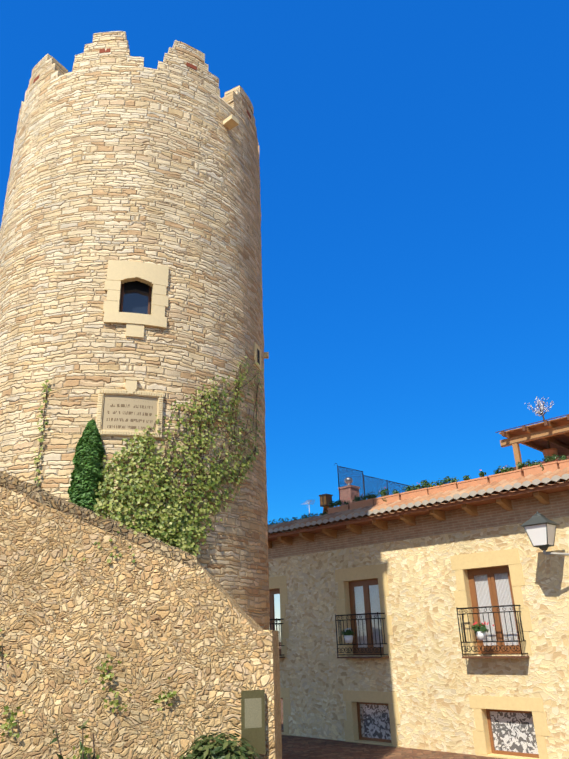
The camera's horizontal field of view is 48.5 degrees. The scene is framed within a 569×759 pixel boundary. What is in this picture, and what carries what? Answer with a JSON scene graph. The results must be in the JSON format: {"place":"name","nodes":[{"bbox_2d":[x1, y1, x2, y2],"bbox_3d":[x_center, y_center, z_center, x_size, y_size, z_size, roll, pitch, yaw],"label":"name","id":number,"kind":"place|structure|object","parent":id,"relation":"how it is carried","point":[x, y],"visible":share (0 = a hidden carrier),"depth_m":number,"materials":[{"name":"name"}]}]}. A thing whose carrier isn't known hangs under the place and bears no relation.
{"place":"outdoors","nodes":[
{"label":"outdoors","id":0,"kind":"place"},
{"bbox_2d":[67,419,105,512],"bbox_3d":[-3.378,2.370,10.613,0.620,3.597,0.632,-2,-22,-1],"label":"cypress tree","id":1,"kind":"object","parent":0,"point":[83,473],"visible":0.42,"depth_m":10.76,"materials":[{"name":"green plant"}]},
{"bbox_2d":[0,0,568,523],"label":"sky","id":2,"kind":"structure","parent":0,"point":[414,154],"materials":[{"name":"blue"}]},
{"bbox_2d":[302,501,314,513],"bbox_3d":[0.908,5.097,23.868,0.534,1.188,0.927,-2,-22,-1],"label":"roof aerial","id":3,"kind":"object","parent":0,"point":[309,503],"visible":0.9,"depth_m":23.99,"materials":[{"name":"silver metal"}]},
{"bbox_2d":[319,494,332,513],"bbox_3d":[1.498,4.601,22.538,0.450,0.955,0.450,19,-30,-42],"label":"copper roof vent","id":4,"kind":"object","parent":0,"point":[325,499],"visible":0.56,"depth_m":22.51,"materials":[{"name":"brown metal"}]},
{"bbox_2d":[338,477,359,504],"bbox_3d":[2.492,4.660,23.919,0.606,1.934,0.594,-22,-29,40],"label":"roof chimney","id":5,"kind":"object","parent":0,"point":[346,487],"depth_m":23.88,"materials":[{"name":"red brick"}]},
{"bbox_2d":[335,463,421,505],"bbox_3d":[3.950,4.622,24.040,0.032,1.954,6.185,-22,-29,40],"label":"roof fence","id":6,"kind":"object","parent":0,"point":[358,485],"visible":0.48,"depth_m":23.04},
{"bbox_2d":[282,735,503,758],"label":"ground","id":7,"kind":"structure","parent":0,"point":[296,747],"depth_m":17.11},
{"bbox_2d":[0,471,196,758],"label":"front wall","id":8,"kind":"structure","parent":7,"relation":"on","point":[69,623],"depth_m":9.71,"materials":[{"name":"stone"}]},
{"bbox_2d":[0,379,176,758],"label":"wall weeds","id":9,"kind":"object","parent":8,"relation":"attached to","point":[115,703],"depth_m":9.43,"materials":[{"name":"green plant"}]},
{"bbox_2d":[0,31,269,629],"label":"tower","id":10,"kind":"structure","parent":7,"relation":"on","point":[120,152],"depth_m":13.14,"materials":[{"name":"stone"}]},
{"bbox_2d":[33,48,268,438],"bbox_3d":[-3.723,-2.153,15.962,6.564,9.430,6.564,-2,-22,-1],"label":"stone trim","id":11,"kind":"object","parent":10,"relation":"attached to","point":[137,280],"visible":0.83,"depth_m":12.41,"materials":[{"name":"beige stone"}]},
{"bbox_2d":[101,395,157,431],"bbox_3d":[-2.808,0.618,11.483,0.962,0.680,0.036,4,-23,-15],"label":"inscribed plaque","id":12,"kind":"object","parent":11,"relation":"attached to","point":[127,412],"visible":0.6,"depth_m":11.48,"materials":[{"name":"beige stone"}]},
{"bbox_2d":[64,356,263,562],"bbox_3d":[-1.930,1.107,11.994,4.602,4.779,1.211,14,-27,-34],"label":"ivy","id":13,"kind":"object","parent":10,"relation":"attached to","point":[184,529],"visible":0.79,"depth_m":11.25,"materials":[{"name":"green plant"}]},
{"bbox_2d":[49,718,261,758],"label":"bushes","id":14,"kind":"object","parent":7,"relation":"on","point":[208,747],"visible":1,"depth_m":8.66,"materials":[{"name":"green plant"}]},
{"bbox_2d":[192,559,281,758],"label":"wall","id":15,"kind":"structure","parent":7,"relation":"on","point":[236,650],"depth_m":9.91,"materials":[{"name":"stone"}]},
{"bbox_2d":[241,690,265,753],"bbox_3d":[-0.475,5.189,9.565,0.360,0.860,0.033,2,-22,-10],"label":"utility box","id":16,"kind":"object","parent":15,"relation":"attached to","point":[253,716],"visible":0.86,"depth_m":9.56,"materials":[{"name":"green metal"}]},
{"bbox_2d":[268,516,568,758],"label":"house wall","id":17,"kind":"structure","parent":7,"relation":"on","point":[429,675],"depth_m":17.84,"materials":[{"name":"beige stone"}]},
{"bbox_2d":[270,604,528,657],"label":"balcony railings","id":18,"kind":"object","parent":17,"relation":"attached to","point":[380,643],"visible":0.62,"depth_m":16.85,"materials":[{"name":"black metal"}]},
{"bbox_2d":[342,622,493,642],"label":"potted plants","id":19,"kind":"object","parent":18,"relation":"attached to","point":[480,631],"visible":0.98,"depth_m":16.42,"materials":[{"name":"white ceramic"}]},
{"bbox_2d":[269,566,538,757],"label":"window frames","id":20,"kind":"structure","parent":17,"relation":"in","point":[472,573],"depth_m":17.41,"materials":[{"name":"brown wood"}]},
{"bbox_2d":[273,573,537,753],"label":"window panes","id":21,"kind":"object","parent":20,"relation":"in","point":[513,732],"visible":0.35,"depth_m":17.11,"materials":[{"name":"white glass"}]},
{"bbox_2d":[269,548,548,758],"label":"window surrounds","id":22,"kind":"object","parent":17,"relation":"attached to","point":[508,557],"visible":0.71,"depth_m":17.55,"materials":[{"name":"beige stone"}]},
{"bbox_2d":[268,491,549,548],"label":"rafter ends","id":23,"kind":"object","parent":17,"relation":"attached to","point":[506,504],"visible":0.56,"depth_m":18.84,"materials":[{"name":"brown wood"}]},
{"bbox_2d":[268,467,568,534],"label":"eave tiles","id":24,"kind":"object","parent":17,"relation":"attached to","point":[529,481],"visible":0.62,"depth_m":18.15,"materials":[{"name":"orange ceramic"}]},
{"bbox_2d":[268,490,568,558],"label":"house brick band","id":25,"kind":"object","parent":17,"relation":"attached to","point":[496,514],"visible":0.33,"depth_m":18.61,"materials":[{"name":"brown brick"}]},
{"bbox_2d":[268,481,568,540],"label":"eave boards","id":26,"kind":"object","parent":17,"relation":"attached to","point":[526,493],"visible":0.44,"depth_m":18.01,"materials":[{"name":"brown wood"}]},
{"bbox_2d":[495,414,568,469],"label":"roof pergola","id":27,"kind":"object","parent":17,"relation":"on","point":[553,432],"visible":0.9,"depth_m":20.85,"materials":[{"name":"brown wood"}]},
{"bbox_2d":[521,511,568,555],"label":"street lantern","id":28,"kind":"object","parent":17,"relation":"attached to","point":[540,529],"visible":1,"depth_m":15.36,"materials":[{"name":"white glass"}]},
{"bbox_2d":[272,459,568,524],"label":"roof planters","id":29,"kind":"object","parent":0,"point":[534,470],"visible":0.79,"depth_m":18.44,"materials":[{"name":"orange ceramic"}]},
{"bbox_2d":[268,454,566,524],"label":"roof planter plants","id":30,"kind":"object","parent":29,"relation":"in","point":[447,479],"visible":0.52,"depth_m":19.28,"materials":[{"name":"green plant"}]},
{"bbox_2d":[500,456,568,470],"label":"plants","id":31,"kind":"object","parent":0,"point":[542,462],"depth_m":21.09,"materials":[{"name":"green plant"}]},
{"bbox_2d":[527,396,557,457],"bbox_3d":[9.053,1.678,21.872,1.131,2.474,1.216,-2,-22,-1],"label":"blossom tree","id":32,"kind":"object","parent":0,"point":[549,451],"visible":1,"depth_m":21.77,"materials":[{"name":"white plant"}]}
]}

